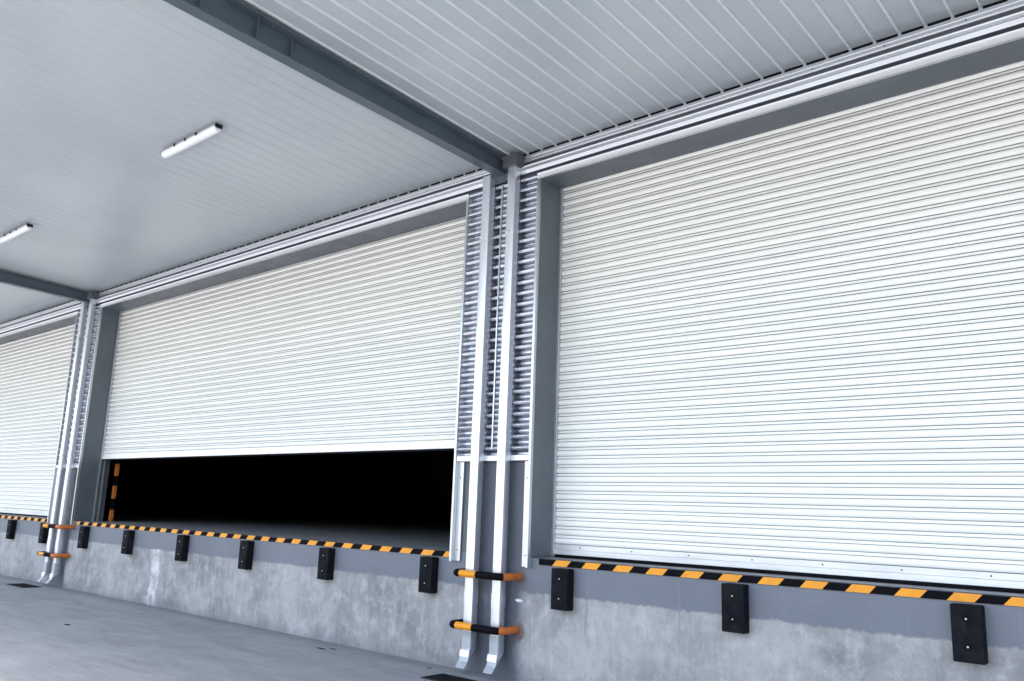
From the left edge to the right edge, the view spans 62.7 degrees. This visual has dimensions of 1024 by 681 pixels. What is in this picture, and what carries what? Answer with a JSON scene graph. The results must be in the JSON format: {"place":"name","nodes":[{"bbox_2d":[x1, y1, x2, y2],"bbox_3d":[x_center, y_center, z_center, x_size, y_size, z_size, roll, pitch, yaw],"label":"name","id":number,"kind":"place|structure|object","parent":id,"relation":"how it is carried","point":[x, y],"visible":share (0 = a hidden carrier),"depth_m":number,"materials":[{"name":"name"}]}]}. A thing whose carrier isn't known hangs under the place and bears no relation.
{"place":"outdoors","nodes":[
{"label":"outdoors","id":0,"kind":"place"},
{"bbox_2d":[0,575,514,680],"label":"ground","id":1,"kind":"structure","parent":0,"point":[101,638],"depth_m":9.47,"materials":[{"name":"concrete"}]},
{"bbox_2d":[7,583,39,587],"bbox_3d":[-9.003,4.515,15.476,0.800,0.010,0.320,-8,-15,40],"label":"floor drain","id":2,"kind":"object","parent":1,"relation":"on","point":[22,585],"visible":1,"depth_m":15.45,"materials":[{"name":"metal"}]},
{"bbox_2d":[421,673,476,680],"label":"floor drain","id":3,"kind":"object","parent":1,"relation":"on","point":[442,677],"visible":1,"depth_m":8.35,"materials":[{"name":"metal"}]},
{"bbox_2d":[0,0,1023,680],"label":"warehouse","id":4,"kind":"structure","parent":1,"relation":"on","point":[618,626],"depth_m":9.23,"materials":[{"name":"concrete"}]},
{"bbox_2d":[5,520,16,538],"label":"dock bumper","id":5,"kind":"object","parent":4,"relation":"attached to","point":[11,529],"visible":1,"depth_m":17.31,"materials":[{"name":"rubber"}]},
{"bbox_2d":[0,515,46,521],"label":"hazard strip","id":6,"kind":"object","parent":4,"relation":"attached to","point":[24,518],"visible":0.81,"depth_m":17.14,"materials":[{"name":"paint"}]},
{"bbox_2d":[0,324,74,516],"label":"roller shutter","id":7,"kind":"object","parent":4,"relation":"on","point":[34,370],"visible":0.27,"depth_m":18.68,"materials":[{"name":"metal"}]},
{"bbox_2d":[38,523,48,542],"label":"dock bumper","id":8,"kind":"object","parent":4,"relation":"attached to","point":[43,535],"visible":0.87,"depth_m":16.20,"materials":[{"name":"rubber"}]},
{"bbox_2d":[37,551,70,557],"bbox_3d":[-8.538,3.978,15.612,0.874,0.073,0.297,-8,-15,40],"label":"pipe guard","id":9,"kind":"object","parent":4,"relation":"attached to","point":[45,554],"visible":1,"depth_m":15.38,"materials":[{"name":"orange paint"}]},
{"bbox_2d":[42,523,74,528],"bbox_3d":[-8.497,3.470,15.696,0.874,0.073,0.297,-8,-15,40],"label":"pipe guard","id":10,"kind":"object","parent":4,"relation":"attached to","point":[49,525],"visible":0.99,"depth_m":15.47,"materials":[{"name":"orange paint"}]},
{"bbox_2d":[38,302,86,581],"bbox_3d":[-8.667,1.873,16.232,0.135,5.370,0.177,-8,-15,40],"label":"downpipe","id":11,"kind":"object","parent":4,"relation":"attached to","point":[64,447],"visible":1,"depth_m":16.21,"materials":[{"name":"metal"}]},
{"bbox_2d":[45,292,98,582],"bbox_3d":[-8.370,1.754,16.006,0.224,5.534,0.188,-8,-15,40],"label":"downpipe","id":12,"kind":"object","parent":4,"relation":"attached to","point":[92,297],"visible":1,"depth_m":15.99,"materials":[{"name":"metal"}]},
{"bbox_2d":[77,526,89,548],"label":"dock bumper","id":13,"kind":"object","parent":4,"relation":"attached to","point":[83,537],"visible":1,"depth_m":15.05,"materials":[{"name":"rubber"}]},
{"bbox_2d":[108,460,119,520],"bbox_3d":[-7.616,2.276,16.254,0.062,2.396,0.062,-8,-15,40],"label":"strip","id":14,"kind":"object","parent":4,"relation":"on","point":[114,490],"visible":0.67,"depth_m":16.11,"materials":[{"name":"orange paint"}]},
{"bbox_2d":[121,530,134,553],"bbox_3d":[-6.407,3.360,13.999,0.200,0.385,0.110,-8,-15,40],"label":"dock bumper","id":15,"kind":"object","parent":4,"relation":"attached to","point":[127,542],"visible":1,"depth_m":13.95,"materials":[{"name":"rubber"}]},
{"bbox_2d":[174,535,189,560],"bbox_3d":[-5.047,3.172,12.840,0.200,0.385,0.110,-8,-15,40],"label":"dock bumper","id":16,"kind":"object","parent":4,"relation":"attached to","point":[182,546],"visible":1,"depth_m":12.79,"materials":[{"name":"rubber"}]},
{"bbox_2d":[238,540,253,569],"bbox_3d":[-3.708,2.986,11.700,0.200,0.385,0.110,-8,-15,40],"label":"dock bumper","id":17,"kind":"object","parent":4,"relation":"attached to","point":[246,550],"visible":1,"depth_m":11.65,"materials":[{"name":"rubber"}]},
{"bbox_2d":[77,521,448,556],"bbox_3d":[-4.337,2.858,12.356,9.720,0.058,0.011,-8,-15,40],"label":"hazard strip","id":18,"kind":"object","parent":4,"relation":"attached to","point":[364,547],"visible":1,"depth_m":11.23,"materials":[{"name":"paint"}]},
{"bbox_2d":[103,216,465,459],"bbox_3d":[-4.047,0.253,13.197,9.816,3.113,0.034,-8,-15,40],"label":"roller shutter","id":19,"kind":"object","parent":4,"relation":"attached to","point":[354,350],"visible":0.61,"depth_m":12.28,"materials":[{"name":"white metal"}]},
{"bbox_2d":[317,547,334,579],"bbox_3d":[-2.332,2.796,10.528,0.200,0.385,0.110,-8,-15,40],"label":"dock bumper","id":20,"kind":"object","parent":4,"relation":"attached to","point":[326,559],"visible":1,"depth_m":10.48,"materials":[{"name":"rubber"}]},
{"bbox_2d":[418,556,438,593],"bbox_3d":[-0.930,2.602,9.333,0.200,0.385,0.110,-8,-15,40],"label":"dock bumper","id":21,"kind":"object","parent":4,"relation":"attached to","point":[428,574],"visible":1,"depth_m":9.28,"materials":[{"name":"black rubber"}]},
{"bbox_2d":[455,175,494,667],"bbox_3d":[-0.385,0.728,9.177,0.135,5.370,0.177,-8,-15,40],"label":"downpipe","id":22,"kind":"object","parent":4,"relation":"attached to","point":[468,646],"visible":0.99,"depth_m":9.14,"materials":[{"name":"metal"}]},
{"bbox_2d":[449,619,518,634],"bbox_3d":[-0.315,2.928,8.585,0.769,0.073,0.297,-8,-15,40],"label":"pipe guard","id":23,"kind":"object","parent":4,"relation":"attached to","point":[460,624],"visible":0.98,"depth_m":8.42,"materials":[{"name":"orange paint"}]},
{"bbox_2d":[453,568,521,580],"bbox_3d":[-0.281,2.417,8.677,0.759,0.073,0.297,-8,-15,40],"label":"pipe guard","id":24,"kind":"object","parent":4,"relation":"attached to","point":[461,572],"visible":0.99,"depth_m":8.50,"materials":[{"name":"orange paint"}]},
{"bbox_2d":[0,0,999,323],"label":"loading canopy","id":25,"kind":"object","parent":4,"relation":"attached to","point":[318,110],"visible":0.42,"depth_m":8.53,"materials":[{"name":"metal"}]},
{"bbox_2d":[0,223,32,243],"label":"tube lamp","id":26,"kind":"object","parent":25,"relation":"attached to","point":[16,232],"visible":1,"depth_m":13.21,"materials":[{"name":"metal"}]},
{"bbox_2d":[160,123,222,157],"bbox_3d":[-3.724,-2.290,9.683,1.258,0.092,0.120,-8,-15,40],"label":"tube lamp","id":27,"kind":"object","parent":25,"relation":"attached to","point":[193,139],"visible":1,"depth_m":9.61,"materials":[{"name":"white plastic"}]},
{"bbox_2d":[483,152,524,673],"bbox_3d":[-0.088,0.609,8.950,0.224,5.534,0.188,-8,-15,40],"label":"downpipe","id":28,"kind":"object","parent":4,"relation":"attached to","point":[513,163],"visible":1,"depth_m":8.92,"materials":[{"name":"metal"}]},
{"bbox_2d":[551,568,573,610],"bbox_3d":[0.485,2.407,8.128,0.200,0.385,0.110,-8,-15,40],"label":"dock bumper","id":29,"kind":"object","parent":4,"relation":"attached to","point":[562,582],"visible":1,"depth_m":8.08,"materials":[{"name":"rubber"}]},
{"bbox_2d":[721,583,748,633],"bbox_3d":[1.850,2.218,6.964,0.200,0.385,0.110,-8,-15,40],"label":"dock bumper","id":30,"kind":"object","parent":4,"relation":"attached to","point":[735,606],"visible":1,"depth_m":6.92,"materials":[{"name":"rubber"}]},
{"bbox_2d":[539,559,1023,606],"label":"hazard strip","id":31,"kind":"object","parent":4,"relation":"attached to","point":[968,597],"visible":1,"depth_m":6.67,"materials":[{"name":"paint"}]},
{"bbox_2d":[555,61,1023,592],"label":"roller shutter","id":32,"kind":"object","parent":4,"relation":"on","point":[802,343],"visible":0.98,"depth_m":7.34,"materials":[{"name":"metal"}]},
{"bbox_2d":[950,603,988,664],"bbox_3d":[3.174,2.035,5.836,0.200,0.385,0.110,-8,-15,40],"label":"dock bumper","id":33,"kind":"object","parent":4,"relation":"attached to","point":[968,633],"visible":1,"depth_m":5.79,"materials":[{"name":"rubber"}]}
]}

